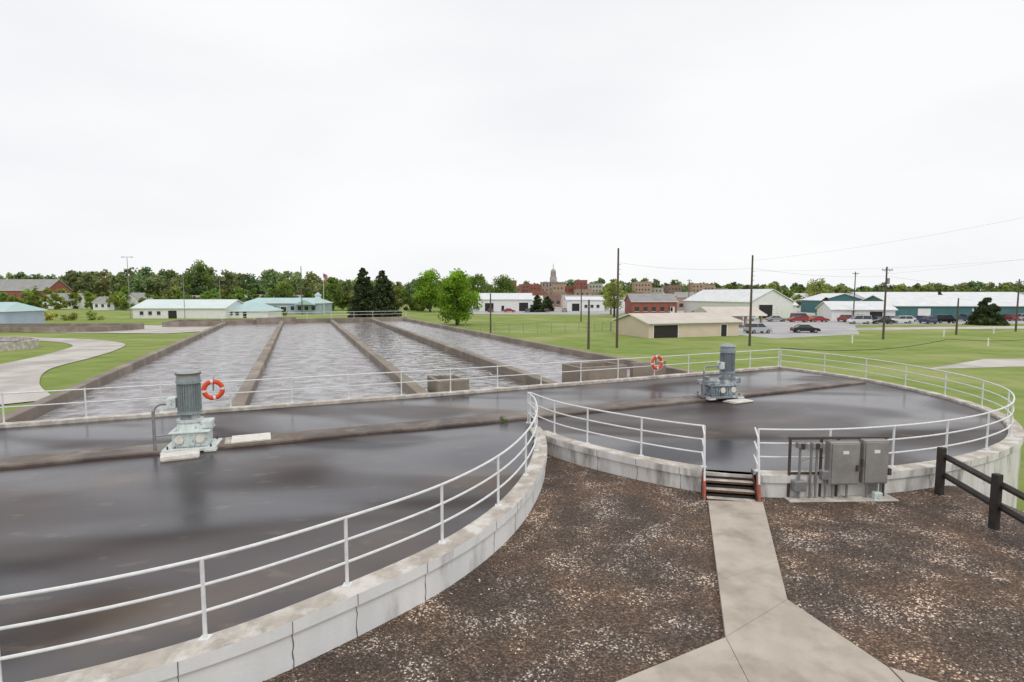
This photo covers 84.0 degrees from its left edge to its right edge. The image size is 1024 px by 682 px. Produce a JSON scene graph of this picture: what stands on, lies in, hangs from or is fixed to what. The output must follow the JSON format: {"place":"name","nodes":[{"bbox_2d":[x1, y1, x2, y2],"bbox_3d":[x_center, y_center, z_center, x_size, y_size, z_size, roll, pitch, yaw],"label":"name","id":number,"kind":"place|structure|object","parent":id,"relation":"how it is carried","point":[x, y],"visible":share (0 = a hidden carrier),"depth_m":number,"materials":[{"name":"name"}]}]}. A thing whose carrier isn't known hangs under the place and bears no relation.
{"place":"outdoors","nodes":[
{"label":"outdoors","id":0,"kind":"place"},
{"bbox_2d":[0,337,124,404],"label":"driveway","id":1,"kind":"structure","parent":0,"point":[23,375],"depth_m":41.38,"materials":[{"name":"concrete"}]},
{"bbox_2d":[0,304,1023,511],"bbox_3d":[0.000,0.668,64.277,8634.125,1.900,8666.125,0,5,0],"label":"ground","id":2,"kind":"structure","parent":0,"point":[949,351],"depth_m":71.01,"materials":[{"name":"green plant"}]},
{"bbox_2d":[0,337,38,351],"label":"round tank","id":3,"kind":"object","parent":2,"relation":"on","point":[13,343],"visible":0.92,"depth_m":56.08,"materials":[{"name":"concrete"}]},
{"bbox_2d":[0,311,44,323],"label":"walls","id":4,"kind":"structure","parent":2,"relation":"on","point":[22,317],"depth_m":120.29,"materials":[{"name":"blue"}]},
{"bbox_2d":[0,279,72,305],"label":"brick barn","id":5,"kind":"structure","parent":2,"relation":"on","point":[15,287],"depth_m":303.07,"materials":[{"name":"red brick"}]},
{"bbox_2d":[42,300,88,308],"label":"walls","id":6,"kind":"structure","parent":2,"relation":"on","point":[81,305],"depth_m":261.66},
{"bbox_2d":[0,323,143,332],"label":"settling basin","id":7,"kind":"object","parent":2,"relation":"on","point":[58,327],"visible":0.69,"depth_m":99.81,"materials":[{"name":"concrete"}]},
{"bbox_2d":[93,302,120,309],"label":"walls","id":8,"kind":"structure","parent":2,"relation":"on","point":[111,307],"depth_m":241.65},
{"bbox_2d":[65,325,212,332],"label":"gravel yard","id":9,"kind":"structure","parent":2,"relation":"on","point":[153,329],"depth_m":100.91,"materials":[{"name":"gravel"}]},
{"bbox_2d":[44,311,287,320],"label":"shrubs","id":10,"kind":"object","parent":2,"relation":"on","point":[73,315],"visible":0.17,"depth_m":148.69,"materials":[{"name":"green plant"}]},
{"bbox_2d":[130,299,243,317],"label":"teal roof shed","id":11,"kind":"structure","parent":2,"relation":"on","point":[175,308],"depth_m":160.00,"materials":[{"name":"clear metal"}]},
{"bbox_2d":[180,259,214,294],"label":"oak tree","id":12,"kind":"object","parent":2,"relation":"on","point":[197,267],"visible":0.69,"depth_m":341.14,"materials":[{"name":"green plant"}]},
{"bbox_2d":[162,319,255,326],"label":"settling basin","id":13,"kind":"object","parent":2,"relation":"on","point":[195,323],"visible":0.44,"depth_m":118.10,"materials":[{"name":"concrete"}]},
{"bbox_2d":[0,266,478,305],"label":"woodland","id":14,"kind":"object","parent":2,"relation":"on","point":[161,283],"visible":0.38,"depth_m":346.60,"materials":[{"name":"plant"}]},
{"bbox_2d":[230,303,282,317],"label":"teal roof office","id":15,"kind":"structure","parent":2,"relation":"on","point":[261,310],"depth_m":163.95,"materials":[{"name":"clear metal"}]},
{"bbox_2d":[268,281,298,297],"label":"oak tree","id":16,"kind":"object","parent":2,"relation":"on","point":[282,289],"visible":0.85,"depth_m":238.15,"materials":[{"name":"green plant"}]},
{"bbox_2d":[268,303,331,313],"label":"walls","id":17,"kind":"structure","parent":2,"relation":"on","point":[322,308],"depth_m":196.83,"materials":[{"name":"blue"}]},
{"bbox_2d":[320,277,346,310],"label":"oak tree","id":18,"kind":"object","parent":2,"relation":"on","point":[333,290],"visible":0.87,"depth_m":232.54,"materials":[{"name":"green plant"}]},
{"bbox_2d":[0,317,697,422],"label":"aeration basin","id":19,"kind":"object","parent":2,"relation":"on","point":[263,348],"visible":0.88,"depth_m":38.78,"materials":[{"name":"liquid"}]},
{"bbox_2d":[221,311,376,320],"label":"railing","id":20,"kind":"object","parent":19,"relation":"on","point":[300,315],"visible":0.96,"depth_m":96.32,"materials":[{"name":"metal"}]},
{"bbox_2d":[346,267,373,317],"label":"spruce tree","id":21,"kind":"object","parent":2,"relation":"on","point":[363,287],"visible":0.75,"depth_m":153.60,"materials":[{"name":"green plant"}]},
{"bbox_2d":[364,270,401,316],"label":"spruce tree","id":22,"kind":"object","parent":2,"relation":"on","point":[382,300],"visible":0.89,"depth_m":151.80,"materials":[{"name":"green plant"}]},
{"bbox_2d":[414,268,441,311],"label":"maple tree","id":23,"kind":"object","parent":2,"relation":"on","point":[428,282],"visible":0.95,"depth_m":211.67,"materials":[{"name":"green plant"}]},
{"bbox_2d":[436,268,482,324],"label":"maple tree","id":24,"kind":"object","parent":2,"relation":"on","point":[455,285],"visible":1,"depth_m":124.33,"materials":[{"name":"green plant"}]},
{"bbox_2d":[468,274,491,308],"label":"oak tree","id":25,"kind":"object","parent":2,"relation":"on","point":[478,280],"visible":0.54,"depth_m":258.96,"materials":[{"name":"green plant"}]},
{"bbox_2d":[488,274,517,292],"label":"oak tree","id":26,"kind":"object","parent":2,"relation":"on","point":[504,284],"visible":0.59,"depth_m":247.44,"materials":[{"name":"green plant"}]},
{"bbox_2d":[478,293,532,310],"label":"white garage","id":27,"kind":"structure","parent":2,"relation":"on","point":[513,301],"depth_m":225.65,"materials":[{"name":"metal"}]},
{"bbox_2d":[485,303,527,310],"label":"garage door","id":28,"kind":"structure","parent":27,"relation":"in","point":[522,306],"depth_m":225.58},
{"bbox_2d":[0,366,1023,681],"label":"clarifier tank","id":29,"kind":"object","parent":2,"relation":"on","point":[92,498],"visible":0.85,"depth_m":13.61,"materials":[{"name":"concrete"}]},
{"bbox_2d":[160,449,199,461],"bbox_3d":[-9.228,3.182,15.829,0.950,0.120,0.590,-3,5,-29],"label":"concrete pad","id":30,"kind":"object","parent":29,"relation":"on","point":[179,455],"visible":1,"depth_m":15.70,"materials":[{"name":"concrete"}]},
{"bbox_2d":[151,369,222,454],"bbox_3d":[-9.567,2.046,16.682,1.739,2.399,1.209,-1,5,-17],"label":"mixer motor","id":31,"kind":"object","parent":29,"relation":"on","point":[193,429],"visible":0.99,"depth_m":16.43,"materials":[{"name":"paint"}]},
{"bbox_2d":[224,432,270,444],"bbox_3d":[-8.078,2.979,17.423,1.270,0.060,0.850,-2,5,-24],"label":"concrete pad","id":32,"kind":"object","parent":29,"relation":"on","point":[246,438],"visible":1,"depth_m":17.28,"materials":[{"name":"concrete"}]},
{"bbox_2d":[0,392,538,681],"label":"railing","id":33,"kind":"object","parent":29,"relation":"on","point":[205,637],"visible":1,"depth_m":7.74,"materials":[{"name":"metal"}]},
{"bbox_2d":[0,349,779,423],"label":"railing","id":34,"kind":"object","parent":29,"relation":"on","point":[230,393],"visible":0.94,"depth_m":23.89,"materials":[{"name":"metal"}]},
{"bbox_2d":[201,377,225,400],"bbox_3d":[-11.214,1.810,21.357,0.842,0.871,0.188,-2,5,-23],"label":"life ring","id":35,"kind":"object","parent":34,"relation":"attached to","point":[207,383],"visible":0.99,"depth_m":21.29,"materials":[{"name":"plastic"}]},
{"bbox_2d":[528,392,706,467],"bbox_3d":[2.571,2.514,16.910,0.738,1.104,6.753,-4,6,-41],"label":"railing","id":36,"kind":"object","parent":29,"relation":"on","point":[587,431],"visible":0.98,"depth_m":16.05,"materials":[{"name":"metal"}]},
{"bbox_2d":[693,344,743,399],"bbox_3d":[8.948,1.319,24.597,2.029,2.374,1.196,-1,5,-17],"label":"mixer motor","id":37,"kind":"object","parent":29,"relation":"on","point":[724,386],"visible":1,"depth_m":24.37,"materials":[{"name":"metal"}]},
{"bbox_2d":[723,398,753,403],"bbox_3d":[9.533,2.530,23.960,1.150,0.060,0.600,-2,5,-26],"label":"concrete pad","id":38,"kind":"object","parent":29,"relation":"on","point":[737,401],"visible":1,"depth_m":23.87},
{"bbox_2d":[753,349,1014,471],"bbox_3d":[14.642,2.021,22.821,7.678,1.104,23.085,2,5,26],"label":"railing","id":39,"kind":"object","parent":29,"relation":"on","point":[946,445],"visible":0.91,"depth_m":16.25,"materials":[{"name":"metal"}]},
{"bbox_2d":[651,354,662,370],"bbox_3d":[7.635,1.123,30.080,0.842,0.871,0.188,-2,5,-25],"label":"life ring","id":40,"kind":"object","parent":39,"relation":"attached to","point":[656,356],"visible":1,"depth_m":30.02,"materials":[{"name":"plastic"}]},
{"bbox_2d":[0,284,1023,310],"bbox_3d":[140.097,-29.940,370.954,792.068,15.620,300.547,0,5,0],"label":"town trees","id":41,"kind":"object","parent":2,"relation":"on","point":[115,297],"visible":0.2,"depth_m":253.14,"materials":[{"name":"green plant"}]},
{"bbox_2d":[530,295,545,311],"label":"spruce tree","id":42,"kind":"object","parent":2,"relation":"on","point":[537,306],"visible":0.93,"depth_m":213.34,"materials":[{"name":"green plant"}]},
{"bbox_2d":[465,321,611,332],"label":"chain link fence","id":43,"kind":"object","parent":2,"relation":"on","point":[602,324],"visible":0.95,"depth_m":101.09,"materials":[{"name":"metal"}]},
{"bbox_2d":[532,294,563,306],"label":"brick shop","id":44,"kind":"structure","parent":2,"relation":"on","point":[555,300],"depth_m":299.15,"materials":[{"name":"clear brick"}]},
{"bbox_2d":[542,296,554,310],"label":"spruce tree","id":45,"kind":"object","parent":2,"relation":"on","point":[547,303],"visible":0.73,"depth_m":223.24,"materials":[{"name":"green plant"}]},
{"bbox_2d":[540,264,566,293],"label":"courthouse","id":46,"kind":"structure","parent":2,"relation":"on","point":[553,278],"depth_m":598.22,"materials":[{"name":"stone"}]},
{"bbox_2d":[552,284,564,292],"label":"walls","id":47,"kind":"structure","parent":2,"relation":"on","point":[559,290],"depth_m":548.30,"materials":[{"name":"beige brick"}]},
{"bbox_2d":[574,280,586,288],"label":"walls","id":48,"kind":"structure","parent":2,"relation":"on","point":[578,286],"depth_m":556.28,"materials":[{"name":"red brick"}]},
{"bbox_2d":[560,295,603,310],"bbox_3d":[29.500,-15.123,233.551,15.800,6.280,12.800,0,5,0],"label":"white warehouse","id":49,"kind":"structure","parent":2,"relation":"on","point":[572,303],"depth_m":227.64,"materials":[{"name":"metal"}]},
{"bbox_2d":[574,290,591,294],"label":"walls","id":50,"kind":"structure","parent":2,"relation":"on","point":[584,292],"depth_m":428.97,"materials":[{"name":"beige brick"}]},
{"bbox_2d":[587,300,589,348],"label":"utility pole","id":51,"kind":"object","parent":2,"relation":"on","point":[588,339],"visible":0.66,"depth_m":71.10,"materials":[{"name":"brown wood"}]},
{"bbox_2d":[587,284,602,291],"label":"walls","id":52,"kind":"structure","parent":2,"relation":"on","point":[594,288],"depth_m":540.95,"materials":[{"name":"stone"}]},
{"bbox_2d":[602,278,627,316],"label":"locust tree","id":53,"kind":"object","parent":2,"relation":"on","point":[612,288],"visible":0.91,"depth_m":166.99,"materials":[{"name":"green plant"}]},
{"bbox_2d":[616,248,620,347],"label":"utility pole","id":54,"kind":"object","parent":2,"relation":"on","point":[617,305],"visible":0.9,"depth_m":72.63,"materials":[{"name":"brown wood"}]},
{"bbox_2d":[250,277,1023,296],"bbox_3d":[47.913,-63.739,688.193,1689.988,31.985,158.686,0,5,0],"label":"distant treeline","id":55,"kind":"object","parent":2,"relation":"on","point":[978,286],"visible":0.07,"depth_m":657.95,"materials":[{"name":"plant"}]},
{"bbox_2d":[632,282,651,293],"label":"walls","id":56,"kind":"structure","parent":2,"relation":"on","point":[640,287],"depth_m":564.83,"materials":[{"name":"beige brick"}]},
{"bbox_2d":[468,306,816,315],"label":"parking lot","id":57,"kind":"structure","parent":2,"relation":"on","point":[557,310],"depth_m":209.88,"materials":[{"name":"asphalt"}]},
{"bbox_2d":[264,454,1023,681],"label":"gravel area","id":58,"kind":"object","parent":2,"relation":"on","point":[615,643],"visible":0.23,"depth_m":9.72,"materials":[{"name":"gravel"}]},
{"bbox_2d":[263,481,1023,681],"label":"loose gravel","id":59,"kind":"structure","parent":58,"relation":"on","point":[958,627],"depth_m":9.89,"materials":[{"name":"gravel"}]},
{"bbox_2d":[701,426,760,501],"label":"stairs","id":60,"kind":"structure","parent":58,"relation":"on","point":[753,489],"depth_m":14.15,"materials":[{"name":"metal"}]},
{"bbox_2d":[783,436,898,501],"bbox_3d":[8.069,3.131,13.979,2.700,1.560,0.500,0,5,-2],"label":"control panel","id":61,"kind":"object","parent":58,"relation":"on","point":[863,460],"visible":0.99,"depth_m":13.82,"materials":[{"name":"metal"}]},
{"bbox_2d":[831,444,859,483],"bbox_3d":[8.074,2.977,13.781,0.660,0.980,0.025,0,5,-2],"label":"cabinet door","id":62,"kind":"structure","parent":61,"relation":"in","point":[843,471],"depth_m":13.77,"materials":[{"name":"metal"}]},
{"bbox_2d":[864,442,888,482],"bbox_3d":[8.844,2.945,13.802,0.550,1.000,0.025,0,5,-2],"label":"cabinet tall door","id":63,"kind":"structure","parent":61,"relation":"in","point":[876,464],"depth_m":13.79,"materials":[{"name":"metal"}]},
{"bbox_2d":[934,447,1023,529],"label":"wooden fence","id":64,"kind":"object","parent":58,"relation":"on","point":[998,486],"visible":1,"depth_m":12.54,"materials":[{"name":"black wood"}]},
{"bbox_2d":[624,294,678,313],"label":"brick shop","id":65,"kind":"structure","parent":2,"relation":"on","point":[650,303],"depth_m":189.84,"materials":[{"name":"red brick"}]},
{"bbox_2d":[635,307,672,310],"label":"windows","id":66,"kind":"structure","parent":65,"relation":"in","point":[636,308],"depth_m":189.72,"materials":[{"name":"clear glass"}]},
{"bbox_2d":[664,286,681,293],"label":"walls","id":67,"kind":"structure","parent":2,"relation":"on","point":[667,290],"depth_m":579.37,"materials":[{"name":"brown brick"}]},
{"bbox_2d":[611,312,743,337],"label":"beige shed","id":68,"kind":"structure","parent":2,"relation":"on","point":[673,325],"depth_m":92.26,"materials":[{"name":"metal"}]},
{"bbox_2d":[654,325,726,337],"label":"garage door","id":69,"kind":"structure","parent":68,"relation":"in","point":[660,331],"depth_m":89.79,"materials":[{"name":"metal"}]},
{"bbox_2d":[676,297,687,310],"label":"brick shop","id":70,"kind":"structure","parent":2,"relation":"on","point":[680,305],"depth_m":234.50,"materials":[{"name":"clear brick"}]},
{"bbox_2d":[688,284,703,293],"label":"walls","id":71,"kind":"structure","parent":2,"relation":"on","point":[690,288],"depth_m":560.82,"materials":[{"name":"beige brick"}]},
{"bbox_2d":[692,307,766,325],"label":"pavilion","id":72,"kind":"structure","parent":2,"relation":"on","point":[739,313],"depth_m":118.28,"materials":[{"name":"beige metal"}]},
{"bbox_2d":[683,289,794,317],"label":"white barn","id":73,"kind":"structure","parent":2,"relation":"on","point":[770,302],"depth_m":165.18,"materials":[{"name":"metal"}]},
{"bbox_2d":[759,305,772,317],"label":"garage door","id":74,"kind":"structure","parent":73,"relation":"in","point":[767,309],"depth_m":161.29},
{"bbox_2d":[748,255,754,345],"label":"utility pole","id":75,"kind":"object","parent":2,"relation":"on","point":[750,315],"visible":0.9,"depth_m":75.36,"materials":[{"name":"brown wood"}]},
{"bbox_2d":[803,278,829,296],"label":"oak tree","id":76,"kind":"object","parent":2,"relation":"on","point":[818,285],"visible":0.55,"depth_m":297.05,"materials":[{"name":"green plant"}]},
{"bbox_2d":[800,293,862,312],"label":"teal warehouse","id":77,"kind":"structure","parent":2,"relation":"on","point":[810,304],"depth_m":206.87,"materials":[{"name":"metal"}]},
{"bbox_2d":[815,301,897,320],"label":"white barn","id":78,"kind":"structure","parent":2,"relation":"on","point":[832,310],"depth_m":145.97,"materials":[{"name":"metal"}]},
{"bbox_2d":[739,320,1023,337],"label":"parking lot","id":79,"kind":"structure","parent":2,"relation":"on","point":[780,329],"depth_m":116.97,"materials":[{"name":"asphalt"}]},
{"bbox_2d":[743,323,771,333],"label":"parked car","id":80,"kind":"object","parent":79,"relation":"on","point":[760,327],"visible":0.91,"depth_m":99.37,"materials":[{"name":"paint"}]},
{"bbox_2d":[765,316,786,321],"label":"parked car","id":81,"kind":"object","parent":79,"relation":"on","point":[771,318],"visible":1,"depth_m":141.25,"materials":[{"name":"paint"}]},
{"bbox_2d":[787,316,809,321],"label":"parked car","id":82,"kind":"object","parent":79,"relation":"on","point":[795,318],"visible":1,"depth_m":138.25,"materials":[{"name":"paint"}]},
{"bbox_2d":[790,324,820,332],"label":"parked car","id":83,"kind":"object","parent":79,"relation":"on","point":[798,328],"visible":1,"depth_m":100.89,"materials":[{"name":"paint"}]},
{"bbox_2d":[808,316,829,321],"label":"parked car","id":84,"kind":"object","parent":79,"relation":"on","point":[817,318],"visible":0.91,"depth_m":139.22,"materials":[{"name":"paint"}]},
{"bbox_2d":[846,315,871,323],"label":"parked car","id":85,"kind":"object","parent":79,"relation":"on","point":[864,319],"visible":1,"depth_m":130.24,"materials":[{"name":"paint"}]},
{"bbox_2d":[872,318,894,323],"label":"parked car","id":86,"kind":"object","parent":79,"relation":"on","point":[880,320],"visible":0.91,"depth_m":129.76,"materials":[{"name":"paint"}]},
{"bbox_2d":[892,316,913,323],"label":"parked car","id":87,"kind":"object","parent":79,"relation":"on","point":[906,319],"visible":0.77,"depth_m":132.19,"materials":[{"name":"paint"}]},
{"bbox_2d":[918,316,937,323],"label":"parked car","id":88,"kind":"object","parent":79,"relation":"on","point":[930,319],"visible":1,"depth_m":130.22,"materials":[{"name":"paint"}]},
{"bbox_2d":[933,315,955,322],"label":"parked car","id":89,"kind":"object","parent":79,"relation":"on","point":[946,318],"visible":0.65,"depth_m":133.25,"materials":[{"name":"paint"}]},
{"bbox_2d":[1003,314,1018,320],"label":"parked car","id":90,"kind":"object","parent":79,"relation":"on","point":[1009,317],"visible":0.49,"depth_m":144.36,"materials":[{"name":"paint"}]},
{"bbox_2d":[882,267,892,338],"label":"utility pole","id":91,"kind":"object","parent":2,"relation":"on","point":[887,280],"visible":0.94,"depth_m":86.23,"materials":[{"name":"brown wood"}]},
{"bbox_2d":[783,339,1013,350],"bbox_3d":[40.631,-0.203,51.305,58.763,1.556,2.167,-3,6,-32],"label":"wire fence","id":92,"kind":"object","parent":2,"relation":"on","point":[890,348],"visible":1,"depth_m":43.96,"materials":[{"name":"black metal"}]},
{"bbox_2d":[849,292,1022,298],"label":"white warehouse","id":93,"kind":"structure","parent":2,"relation":"on","point":[863,295],"depth_m":211.20,"materials":[{"name":"metal"}]},
{"bbox_2d":[861,295,1023,319],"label":"teal warehouse","id":94,"kind":"structure","parent":2,"relation":"on","point":[916,305],"depth_m":153.61,"materials":[{"name":"metal"}]},
{"bbox_2d":[918,309,973,315],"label":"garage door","id":95,"kind":"structure","parent":94,"relation":"in","point":[922,312],"depth_m":152.45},
{"bbox_2d":[955,298,958,334],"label":"utility pole","id":96,"kind":"object","parent":2,"relation":"on","point":[956,329],"visible":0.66,"depth_m":96.14,"materials":[{"name":"brown wood"}]},
{"bbox_2d":[932,359,1023,368],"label":"gravel patch","id":97,"kind":"object","parent":2,"relation":"on","point":[982,363],"visible":1,"depth_m":55.82,"materials":[{"name":"stone"}]},
{"bbox_2d":[962,297,1010,325],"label":"spruce tree","id":98,"kind":"object","parent":2,"relation":"on","point":[984,313],"visible":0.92,"depth_m":125.11,"materials":[{"name":"green plant"}]},
{"bbox_2d":[1014,279,1023,331],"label":"utility pole","id":99,"kind":"object","parent":2,"relation":"on","point":[1016,318],"visible":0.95,"depth_m":104.22,"materials":[{"name":"brown wood"}]},
{"bbox_2d":[0,0,1023,290],"label":"sky","id":100,"kind":"structure","parent":0,"point":[517,139],"materials":[{"name":"white"}]},
{"bbox_2d":[616,500,936,681],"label":"concrete path","id":101,"kind":"structure","parent":0,"point":[772,633],"depth_m":8.29,"materials":[{"name":"concrete"}]},
{"bbox_2d":[843,326,1023,329],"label":"road","id":102,"kind":"structure","parent":0,"point":[915,328],"depth_m":113.45,"materials":[{"name":"asphalt"}]},
{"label":"fascia","id":103,"kind":"object","parent":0,"visible":0},
{"bbox_2d":[47,293,81,299],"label":"roof","id":104,"kind":"structure","parent":103,"relation":"attached to","point":[65,296],"depth_m":263.90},
{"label":"fascia","id":105,"kind":"object","parent":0,"visible":0},
{"bbox_2d":[675,292,694,296],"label":"roof","id":106,"kind":"structure","parent":105,"relation":"attached to","point":[683,294],"depth_m":315.57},
{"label":"roof underside","id":107,"kind":"object","parent":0,"visible":0},
{"bbox_2d":[265,302,332,303],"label":"fascia","id":108,"kind":"structure","parent":107,"relation":"attached to","point":[289,303],"depth_m":196.20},
{"bbox_2d":[243,298,331,302],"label":"roof","id":109,"kind":"structure","parent":108,"relation":"on","point":[283,300],"depth_m":199.12,"materials":[{"name":"metal"}]},
{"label":"roof underside","id":110,"kind":"object","parent":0,"visible":0},
{"bbox_2d":[0,310,43,311],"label":"fascia","id":111,"kind":"structure","parent":110,"relation":"attached to","point":[22,310],"depth_m":120.19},
{"bbox_2d":[0,302,46,310],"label":"roof","id":112,"kind":"structure","parent":111,"relation":"on","point":[11,306],"depth_m":119.85,"materials":[{"name":"metal"}]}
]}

